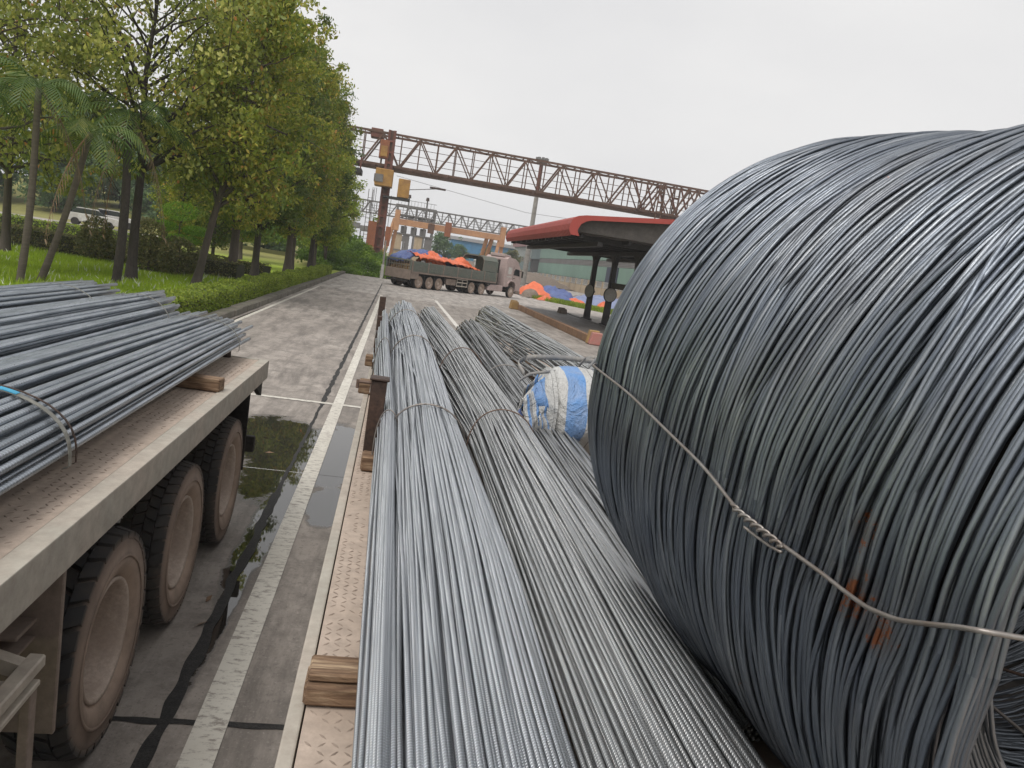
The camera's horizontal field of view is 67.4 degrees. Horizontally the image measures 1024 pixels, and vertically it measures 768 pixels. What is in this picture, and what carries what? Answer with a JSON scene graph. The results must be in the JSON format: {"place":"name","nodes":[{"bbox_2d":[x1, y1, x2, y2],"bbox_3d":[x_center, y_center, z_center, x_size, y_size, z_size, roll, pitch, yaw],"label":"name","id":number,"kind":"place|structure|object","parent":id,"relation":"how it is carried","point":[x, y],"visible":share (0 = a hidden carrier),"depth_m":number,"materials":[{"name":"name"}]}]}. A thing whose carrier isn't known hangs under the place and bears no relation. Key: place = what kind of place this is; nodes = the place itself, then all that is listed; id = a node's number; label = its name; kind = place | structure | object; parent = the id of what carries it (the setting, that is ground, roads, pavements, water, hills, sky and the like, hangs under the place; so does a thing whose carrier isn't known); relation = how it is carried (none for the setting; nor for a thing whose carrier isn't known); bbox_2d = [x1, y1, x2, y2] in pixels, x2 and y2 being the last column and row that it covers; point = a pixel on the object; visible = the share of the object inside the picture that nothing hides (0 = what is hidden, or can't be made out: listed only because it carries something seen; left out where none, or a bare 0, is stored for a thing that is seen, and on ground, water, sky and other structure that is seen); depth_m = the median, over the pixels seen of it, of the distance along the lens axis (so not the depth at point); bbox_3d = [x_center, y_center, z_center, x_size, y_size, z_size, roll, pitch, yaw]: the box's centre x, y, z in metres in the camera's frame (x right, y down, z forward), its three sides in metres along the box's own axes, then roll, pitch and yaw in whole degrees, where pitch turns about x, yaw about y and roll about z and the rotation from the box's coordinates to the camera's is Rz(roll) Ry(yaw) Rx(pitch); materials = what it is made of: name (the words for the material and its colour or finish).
{"place":"outdoors","nodes":[
{"label":"outdoors","id":0,"kind":"place"},
{"bbox_2d":[0,212,142,234],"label":"car park","id":1,"kind":"structure","parent":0,"point":[38,218],"depth_m":71.17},
{"bbox_2d":[68,207,118,228],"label":"parked car","id":2,"kind":"object","parent":1,"relation":"on","point":[77,215],"visible":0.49,"depth_m":68.28,"materials":[{"name":"white paint"}]},
{"bbox_2d":[98,208,130,229],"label":"parked car","id":3,"kind":"object","parent":1,"relation":"on","point":[112,214],"visible":0.15,"depth_m":71.94,"materials":[{"name":"white paint"}]},
{"bbox_2d":[0,241,236,293],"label":"grass","id":4,"kind":"structure","parent":0,"point":[66,267],"depth_m":25.85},
{"bbox_2d":[0,175,300,248],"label":"hillside","id":5,"kind":"structure","parent":0,"point":[18,204],"depth_m":101.86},
{"bbox_2d":[0,107,29,196],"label":"hillside tree","id":6,"kind":"object","parent":5,"relation":"on","point":[14,178],"visible":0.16,"depth_m":96.87,"materials":[{"name":"green plant"}]},
{"bbox_2d":[15,112,103,211],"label":"hillside tree","id":7,"kind":"object","parent":5,"relation":"on","point":[45,199],"visible":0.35,"depth_m":93.48,"materials":[{"name":"green plant"}]},
{"bbox_2d":[14,108,110,204],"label":"hillside tree","id":8,"kind":"object","parent":5,"relation":"on","point":[92,159],"visible":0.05,"depth_m":100.10,"materials":[{"name":"green plant"}]},
{"bbox_2d":[26,67,118,191],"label":"hillside tree","id":9,"kind":"object","parent":5,"relation":"on","point":[98,127],"visible":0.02,"depth_m":112.47,"materials":[{"name":"green plant"}]},
{"bbox_2d":[80,90,160,208],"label":"hillside tree","id":10,"kind":"object","parent":5,"relation":"on","point":[114,195],"visible":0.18,"depth_m":103.49,"materials":[{"name":"green plant"}]},
{"bbox_2d":[116,120,188,219],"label":"hillside tree","id":11,"kind":"object","parent":5,"relation":"on","point":[149,211],"visible":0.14,"depth_m":99.47,"materials":[{"name":"green plant"}]},
{"bbox_2d":[120,108,202,185],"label":"hillside tree","id":12,"kind":"object","parent":5,"relation":"on","point":[173,120],"visible":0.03,"depth_m":111.35,"materials":[{"name":"green plant"}]},
{"bbox_2d":[260,241,301,251],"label":"hillside tree","id":13,"kind":"object","parent":5,"relation":"on","point":[278,247],"visible":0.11,"depth_m":110.74,"materials":[{"name":"green plant"}]},
{"bbox_2d":[0,208,338,274],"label":"lawn","id":14,"kind":"structure","parent":0,"point":[274,259],"depth_m":72.41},
{"bbox_2d":[0,80,47,140],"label":"palm tree","id":15,"kind":"object","parent":14,"relation":"on","point":[3,99],"visible":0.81,"depth_m":20.05,"materials":[{"name":"green plant"}]},
{"bbox_2d":[0,56,96,283],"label":"palm tree","id":16,"kind":"object","parent":14,"relation":"on","point":[74,89],"visible":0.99,"depth_m":19.41,"materials":[{"name":"green plant"}]},
{"bbox_2d":[0,0,140,251],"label":"broadleaf tree","id":17,"kind":"object","parent":14,"relation":"on","point":[5,240],"visible":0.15,"depth_m":29.58,"materials":[{"name":"green plant"}]},
{"bbox_2d":[0,0,150,204],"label":"broadleaf tree","id":18,"kind":"object","parent":14,"relation":"on","point":[12,25],"visible":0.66,"depth_m":22.37,"materials":[{"name":"green plant"}]},
{"bbox_2d":[0,213,158,248],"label":"dark hedge","id":19,"kind":"object","parent":14,"relation":"on","point":[43,224],"visible":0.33,"depth_m":53.04,"materials":[{"name":"green plant"}]},
{"bbox_2d":[23,117,151,280],"bbox_3d":[-11.319,-4.753,20.894,2.937,4.716,2.902,14,10,32],"label":"palm tree","id":20,"kind":"object","parent":14,"relation":"on","point":[88,126],"visible":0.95,"depth_m":20.39,"materials":[{"name":"green plant"}]},
{"bbox_2d":[71,214,116,259],"bbox_3d":[-17.289,-5.951,31.866,1.890,2.115,1.853,7,8,-10],"label":"cone bush","id":21,"kind":"object","parent":14,"relation":"on","point":[84,234],"visible":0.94,"depth_m":31.59,"materials":[{"name":"green plant"}]},
{"bbox_2d":[0,223,245,278],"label":"dark hedge","id":22,"kind":"object","parent":14,"relation":"on","point":[215,266],"visible":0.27,"depth_m":33.53,"materials":[{"name":"green plant"}]},
{"bbox_2d":[64,91,209,282],"bbox_3d":[-11.919,-5.842,23.541,3.475,5.862,3.971,13,9,24],"label":"palm tree","id":23,"kind":"object","parent":14,"relation":"on","point":[119,258],"visible":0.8,"depth_m":23.44,"materials":[{"name":"green plant"}]},
{"bbox_2d":[125,217,175,271],"bbox_3d":[-14.782,-5.611,31.301,2.086,2.380,2.046,7,8,-10],"label":"cone bush","id":24,"kind":"object","parent":14,"relation":"on","point":[145,239],"visible":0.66,"depth_m":30.92,"materials":[{"name":"green plant"}]},
{"bbox_2d":[0,0,326,280],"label":"broadleaf tree","id":25,"kind":"object","parent":14,"relation":"on","point":[133,78],"visible":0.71,"depth_m":24.19,"materials":[{"name":"green plant"}]},
{"bbox_2d":[148,165,200,247],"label":"garden tree","id":26,"kind":"object","parent":14,"relation":"on","point":[163,194],"visible":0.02,"depth_m":46.05,"materials":[{"name":"green plant"}]},
{"bbox_2d":[155,235,199,277],"bbox_3d":[-13.455,-5.063,30.939,1.834,1.821,1.753,7,8,-10],"label":"cone bush","id":27,"kind":"object","parent":14,"relation":"on","point":[173,244],"visible":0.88,"depth_m":30.61,"materials":[{"name":"green plant"}]},
{"bbox_2d":[147,123,213,249],"bbox_3d":[-16.577,-9.678,38.947,3.454,7.597,4.118,7,8,-10],"label":"garden tree","id":28,"kind":"object","parent":14,"relation":"on","point":[172,187],"visible":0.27,"depth_m":38.64,"materials":[{"name":"green plant"}]},
{"bbox_2d":[153,200,213,244],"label":"topiary tree","id":29,"kind":"object","parent":14,"relation":"on","point":[185,229],"visible":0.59,"depth_m":33.86,"materials":[{"name":"green plant"}]},
{"bbox_2d":[182,142,231,253],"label":"garden tree","id":30,"kind":"object","parent":14,"relation":"on","point":[221,239],"visible":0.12,"depth_m":42.82,"materials":[{"name":"green plant"}]},
{"bbox_2d":[174,250,271,275],"bbox_3d":[-16.255,-6.664,42.328,6.308,0.989,1.028,11,9,14],"label":"dark hedge","id":31,"kind":"object","parent":14,"relation":"on","point":[263,268],"visible":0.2,"depth_m":41.52,"materials":[{"name":"green plant"}]},
{"bbox_2d":[144,264,332,315],"bbox_3d":[-10.860,-4.923,36.499,1.042,0.952,46.060,7,8,-10],"label":"clipped hedge","id":32,"kind":"object","parent":14,"relation":"on","point":[222,293],"visible":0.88,"depth_m":24.67,"materials":[{"name":"green plant"}]},
{"bbox_2d":[210,87,278,256],"bbox_3d":[-17.808,-14.075,50.177,6.863,12.661,5.756,8,8,-3],"label":"garden tree","id":33,"kind":"object","parent":14,"relation":"on","point":[245,239],"visible":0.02,"depth_m":50.54,"materials":[{"name":"green plant"}]},
{"bbox_2d":[152,0,338,261],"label":"roadside tree","id":34,"kind":"object","parent":14,"relation":"on","point":[267,212],"visible":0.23,"depth_m":32.02,"materials":[{"name":"green plant"}]},
{"bbox_2d":[146,0,354,284],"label":"roadside tree","id":35,"kind":"object","parent":14,"relation":"on","point":[261,178],"visible":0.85,"depth_m":26.18,"materials":[{"name":"green plant"}]},
{"bbox_2d":[238,224,265,259],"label":"garden tree","id":36,"kind":"object","parent":14,"relation":"on","point":[240,254],"depth_m":59.52,"materials":[{"name":"green plant"}]},
{"bbox_2d":[183,2,337,275],"bbox_3d":[-12.069,-12.282,38.121,6.432,14.371,7.496,10,8,7],"label":"roadside tree","id":37,"kind":"object","parent":14,"relation":"on","point":[295,212],"visible":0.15,"depth_m":38.33,"materials":[{"name":"green plant"}]},
{"bbox_2d":[193,216,364,247],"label":"thicket","id":38,"kind":"object","parent":14,"relation":"on","point":[354,239],"visible":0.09,"depth_m":81.89,"materials":[{"name":"green plant"}]},
{"bbox_2d":[272,26,355,271],"bbox_3d":[-11.979,-13.289,44.468,6.838,14.540,7.286,13,9,23],"label":"roadside tree","id":39,"kind":"object","parent":14,"relation":"on","point":[333,77],"visible":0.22,"depth_m":44.38,"materials":[{"name":"green plant"}]},
{"bbox_2d":[275,46,358,268],"bbox_3d":[-13.623,-14.492,49.850,6.642,14.840,7.740,4,10,-31],"label":"roadside tree","id":40,"kind":"object","parent":14,"relation":"on","point":[325,224],"visible":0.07,"depth_m":50.34,"materials":[{"name":"green plant"}]},
{"bbox_2d":[303,130,359,265],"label":"roadside tree","id":41,"kind":"object","parent":14,"relation":"on","point":[326,243],"visible":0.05,"depth_m":62.29,"materials":[{"name":"green plant"}]},
{"bbox_2d":[306,75,364,266],"bbox_3d":[-14.269,-15.226,55.705,6.765,14.383,7.208,7,9,-14],"label":"roadside tree","id":42,"kind":"object","parent":14,"relation":"on","point":[334,215],"visible":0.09,"depth_m":56.20,"materials":[{"name":"green plant"}]},
{"bbox_2d":[300,120,378,259],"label":"roadside tree","id":43,"kind":"object","parent":14,"relation":"on","point":[335,242],"visible":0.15,"depth_m":68.44,"materials":[{"name":"green plant"}]},
{"bbox_2d":[320,154,365,244],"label":"roadside tree","id":44,"kind":"object","parent":14,"relation":"on","point":[362,214],"visible":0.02,"depth_m":75.33,"materials":[{"name":"green plant"}]},
{"bbox_2d":[343,181,362,245],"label":"roadside tree","id":45,"kind":"object","parent":14,"relation":"on","point":[350,223],"visible":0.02,"depth_m":83.92,"materials":[{"name":"green plant"}]},
{"bbox_2d":[0,273,610,767],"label":"road","id":46,"kind":"structure","parent":0,"point":[214,689],"depth_m":6.02,"materials":[{"name":"concrete"}]},
{"bbox_2d":[0,351,268,767],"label":"flatbed trailer","id":47,"kind":"object","parent":46,"relation":"on","point":[89,585],"visible":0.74,"depth_m":3.43,"materials":[{"name":"metal"}]},
{"bbox_2d":[0,280,123,310],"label":"bar bundle","id":48,"kind":"object","parent":47,"relation":"on","point":[19,296],"visible":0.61,"depth_m":5.84,"materials":[{"name":"metal"}]},
{"bbox_2d":[0,290,190,359],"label":"bar bundle","id":49,"kind":"object","parent":47,"relation":"on","point":[23,331],"visible":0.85,"depth_m":4.74,"materials":[{"name":"metal"}]},
{"bbox_2d":[0,311,252,495],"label":"bar bundle","id":50,"kind":"object","parent":47,"relation":"on","point":[71,396],"visible":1,"depth_m":3.52,"materials":[{"name":"metal"}]},
{"bbox_2d":[176,373,224,391],"bbox_3d":[-3.094,-0.168,5.033,2.368,0.086,0.113,8,8,-3],"label":"timber block","id":51,"kind":"object","parent":47,"relation":"on","point":[205,382],"depth_m":5.03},
{"bbox_2d":[200,270,345,318],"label":"stone kerb","id":52,"kind":"structure","parent":46,"relation":"on","point":[234,310],"depth_m":27.27,"materials":[{"name":"stone"}]},
{"bbox_2d":[380,240,386,278],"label":"marker post","id":53,"kind":"object","parent":46,"relation":"on","point":[382,270],"visible":0.93,"depth_m":69.14,"materials":[{"name":"white paint"}]},
{"bbox_2d":[385,252,523,297],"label":"parked lorry","id":54,"kind":"object","parent":46,"relation":"on","point":[499,272],"visible":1,"depth_m":65.08,"materials":[{"name":"paint"}]},
{"bbox_2d":[388,249,457,267],"bbox_3d":[-6.961,-10.173,61.845,1.600,1.286,7.100,14,10,31],"label":"tarpaulin","id":55,"kind":"object","parent":54,"relation":"on","point":[404,254],"visible":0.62,"depth_m":59.58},
{"bbox_2d":[416,251,445,265],"bbox_3d":[-6.458,-10.166,61.881,1.400,1.120,2.300,14,10,31],"label":"tarpaulin","id":56,"kind":"object","parent":55,"relation":"on","point":[431,253],"visible":0.64,"depth_m":61.26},
{"bbox_2d":[409,251,479,270],"bbox_3d":[-5.367,-9.950,62.911,1.449,1.065,8.410,14,10,31],"label":"tarpaulin","id":57,"kind":"object","parent":54,"relation":"on","point":[436,258],"visible":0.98,"depth_m":61.67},
{"bbox_2d":[454,257,471,268],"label":"tarpaulin","id":58,"kind":"object","parent":54,"relation":"on","point":[461,259],"visible":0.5,"depth_m":65.60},
{"bbox_2d":[509,300,518,309],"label":"guard block","id":59,"kind":"structure","parent":46,"relation":"on","point":[513,304],"depth_m":50.84,"materials":[{"name":"yellow paint"}]},
{"bbox_2d":[274,296,784,767],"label":"flatbed trailer","id":60,"kind":"object","parent":46,"relation":"on","point":[317,737],"visible":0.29,"depth_m":2.34,"materials":[{"name":"metal"}]},
{"bbox_2d":[358,378,459,394],"bbox_3d":[-0.255,0.135,6.095,1.902,0.102,0.121,7,8,-10],"label":"timber block","id":61,"kind":"object","parent":60,"relation":"on","point":[363,388],"depth_m":5.89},
{"bbox_2d":[351,309,397,767],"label":"bar bundle","id":62,"kind":"object","parent":61,"relation":"on","point":[374,742],"visible":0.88,"depth_m":1.88,"materials":[{"name":"metal"}]},
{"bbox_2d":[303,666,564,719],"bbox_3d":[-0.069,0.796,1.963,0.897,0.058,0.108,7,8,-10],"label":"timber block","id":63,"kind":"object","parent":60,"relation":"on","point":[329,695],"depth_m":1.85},
{"bbox_2d":[308,656,556,696],"bbox_3d":[-0.082,0.753,1.958,0.845,0.025,0.094,7,8,-10],"label":"timber block","id":64,"kind":"object","parent":63,"relation":"on","point":[330,670],"depth_m":1.88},
{"bbox_2d":[360,451,516,482],"bbox_3d":[0.161,0.511,4.068,1.901,0.077,0.121,7,8,-10],"label":"timber block","id":65,"kind":"object","parent":60,"relation":"on","point":[367,457],"depth_m":3.86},
{"bbox_2d":[365,354,533,378],"bbox_3d":[-0.477,-0.110,7.518,1.902,0.102,0.142,7,8,-10],"label":"timber block","id":66,"kind":"object","parent":60,"relation":"on","point":[368,359],"depth_m":7.30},
{"bbox_2d":[388,300,577,767],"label":"bar bundle","id":67,"kind":"object","parent":66,"relation":"on","point":[474,687],"visible":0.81,"depth_m":1.90,"materials":[{"name":"metal"}]},
{"bbox_2d":[472,305,593,380],"bbox_3d":[0.315,-0.212,7.274,0.518,0.569,7.397,7,8,-13],"label":"bar bundle","id":68,"kind":"object","parent":60,"relation":"on","point":[488,318],"visible":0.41,"depth_m":7.72,"materials":[{"name":"metal"}]},
{"bbox_2d":[514,354,596,454],"bbox_3d":[0.684,0.163,4.651,1.480,0.633,0.559,7,9,-15],"label":"wrapped roll","id":69,"kind":"object","parent":60,"relation":"on","point":[554,398],"visible":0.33,"depth_m":4.36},
{"bbox_2d":[418,306,767,767],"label":"bar bundle","id":70,"kind":"object","parent":60,"relation":"on","point":[633,687],"visible":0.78,"depth_m":2.04,"materials":[{"name":"metal"}]},
{"bbox_2d":[455,318,763,741],"bbox_3d":[0.046,0.056,5.496,0.404,0.474,7.493,7,8,-10],"label":"bar bundle","id":71,"kind":"object","parent":60,"relation":"on","point":[569,457],"visible":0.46,"depth_m":3.80,"materials":[{"name":"metal"}]},
{"bbox_2d":[588,124,1023,767],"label":"wire rod coil","id":72,"kind":"object","parent":60,"relation":"on","point":[806,422],"visible":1,"depth_m":1.27,"materials":[{"name":"metal"}]},
{"bbox_2d":[506,215,674,340],"bbox_3d":[5.864,-6.155,44.520,9.800,5.950,24.785,7,8,-10],"label":"shelter","id":73,"kind":"object","parent":46,"relation":"on","point":[615,240],"depth_m":39.18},
{"bbox_2d":[557,307,566,313],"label":"guard block","id":74,"kind":"structure","parent":73,"relation":"on","point":[562,310],"depth_m":51.19,"materials":[{"name":"stone"}]},
{"bbox_2d":[585,284,594,297],"bbox_3d":[5.010,-5.801,48.111,0.465,0.860,0.860,3,10,-37],"label":"floodlight","id":75,"kind":"object","parent":73,"relation":"attached to","point":[589,290],"visible":1,"depth_m":48.02,"materials":[{"name":"paint"}]},
{"bbox_2d":[603,287,616,302],"bbox_3d":[5.498,-5.097,43.858,0.860,0.860,0.465,5,9,-24],"label":"floodlight","id":76,"kind":"object","parent":73,"relation":"attached to","point":[610,295],"visible":1,"depth_m":43.69,"materials":[{"name":"paint"}]},
{"bbox_2d":[585,330,602,345],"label":"guard block","id":77,"kind":"structure","parent":46,"relation":"on","point":[594,337],"depth_m":31.50,"materials":[{"name":"red paint"}]},
{"bbox_2d":[367,271,584,296],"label":"yard pavement","id":78,"kind":"structure","parent":0,"point":[573,293],"depth_m":146.20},
{"bbox_2d":[392,195,436,261],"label":"process building","id":79,"kind":"structure","parent":78,"relation":"on","point":[418,241],"depth_m":167.66,"materials":[{"name":"grey metal"}]},
{"bbox_2d":[355,198,526,255],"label":"gantry crane","id":80,"kind":"object","parent":78,"relation":"on","point":[447,228],"visible":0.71,"depth_m":146.54,"materials":[{"name":"brown metal"}]},
{"bbox_2d":[424,222,457,257],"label":"tree","id":81,"kind":"object","parent":78,"relation":"on","point":[442,245],"visible":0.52,"depth_m":180.30,"materials":[{"name":"green plant"}]},
{"bbox_2d":[448,237,470,260],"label":"tree","id":82,"kind":"object","parent":78,"relation":"on","point":[460,250],"visible":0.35,"depth_m":184.68,"materials":[{"name":"green plant"}]},
{"bbox_2d":[446,235,514,260],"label":"blue shed","id":83,"kind":"structure","parent":78,"relation":"on","point":[473,246],"depth_m":227.58,"materials":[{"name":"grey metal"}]},
{"bbox_2d":[407,257,572,290],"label":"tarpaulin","id":84,"kind":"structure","parent":78,"relation":"on","point":[539,279],"depth_m":180.37,"materials":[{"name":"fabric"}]},
{"bbox_2d":[503,242,522,262],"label":"tree","id":85,"kind":"object","parent":78,"relation":"on","point":[512,253],"visible":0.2,"depth_m":188.76,"materials":[{"name":"green plant"}]},
{"bbox_2d":[347,124,708,252],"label":"gantry crane","id":86,"kind":"object","parent":78,"relation":"on","point":[383,180],"visible":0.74,"depth_m":108.06,"materials":[{"name":"brown metal"}]},
{"bbox_2d":[380,145,387,156],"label":"cabinet door","id":87,"kind":"structure","parent":86,"relation":"in","point":[384,149],"depth_m":104.09,"materials":[{"name":"yellow paint"}]},
{"bbox_2d":[519,289,537,298],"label":"boulder","id":88,"kind":"object","parent":78,"relation":"on","point":[530,293],"visible":0.86,"depth_m":80.04,"materials":[{"name":"stone"}]},
{"bbox_2d":[519,281,543,293],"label":"tarp heap","id":89,"kind":"object","parent":78,"relation":"on","point":[534,285],"visible":0.48,"depth_m":85.68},
{"bbox_2d":[520,157,548,287],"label":"light mast","id":90,"kind":"object","parent":78,"relation":"on","point":[527,251],"visible":0.54,"depth_m":120.92,"materials":[{"name":"metal"}]},
{"bbox_2d":[534,289,549,295],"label":"tarp heap","id":91,"kind":"object","parent":78,"relation":"on","point":[542,292],"visible":0.49,"depth_m":81.58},
{"bbox_2d":[535,295,553,299],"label":"tarp heap","id":92,"kind":"object","parent":78,"relation":"on","point":[543,297],"visible":0.62,"depth_m":78.02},
{"bbox_2d":[543,285,572,298],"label":"tarp heap","id":93,"kind":"object","parent":78,"relation":"on","point":[550,290],"visible":0.53,"depth_m":85.00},
{"bbox_2d":[549,294,569,300],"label":"tarp heap","id":94,"kind":"object","parent":78,"relation":"on","point":[558,296],"visible":0.49,"depth_m":81.13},
{"bbox_2d":[513,243,634,290],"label":"green hall","id":95,"kind":"structure","parent":78,"relation":"on","point":[558,263],"depth_m":194.34,"materials":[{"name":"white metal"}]},
{"bbox_2d":[399,176,566,218],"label":"overhead cable","id":96,"kind":"object","parent":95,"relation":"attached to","point":[479,199],"visible":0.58,"depth_m":112.09,"materials":[{"name":"grey metal"}]},
{"bbox_2d":[531,259,538,272],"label":"dark doorway","id":97,"kind":"structure","parent":95,"relation":"in","point":[535,262],"depth_m":246.30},
{"bbox_2d":[605,267,618,285],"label":"blue door","id":98,"kind":"structure","parent":95,"relation":"in","point":[608,270],"depth_m":156.90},
{"bbox_2d":[570,298,584,303],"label":"tarp heap","id":99,"kind":"object","parent":78,"relation":"on","point":[575,300],"visible":0.48,"depth_m":81.72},
{"bbox_2d":[533,272,622,296],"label":"cream wall","id":100,"kind":"structure","parent":78,"relation":"on","point":[575,286],"depth_m":176.96,"materials":[{"name":"white paint"}]},
{"bbox_2d":[573,294,617,308],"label":"tarp heap","id":101,"kind":"object","parent":78,"relation":"on","point":[597,300],"visible":0.25,"depth_m":84.12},
{"bbox_2d":[0,0,1023,252],"label":"sky","id":102,"kind":"structure","parent":0,"point":[689,93],"materials":[{"name":"white"}]},
{"label":"grass verge","id":103,"kind":"structure","parent":0,"visible":0},
{"bbox_2d":[528,295,612,313],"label":"verge grass","id":104,"kind":"structure","parent":103,"relation":"on","point":[576,304],"depth_m":74.86,"materials":[{"name":"green plant"}]},
{"label":"ground","id":105,"kind":"structure","parent":0,"visible":0},
{"bbox_2d":[295,237,390,278],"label":"wild bushes","id":106,"kind":"object","parent":105,"relation":"on","point":[361,258],"visible":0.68,"depth_m":70.48,"materials":[{"name":"green plant"}]},
{"bbox_2d":[348,222,404,245],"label":"conveyor bridge","id":107,"kind":"structure","parent":105,"relation":"on","point":[359,226],"depth_m":192.78,"materials":[{"name":"grey metal"}]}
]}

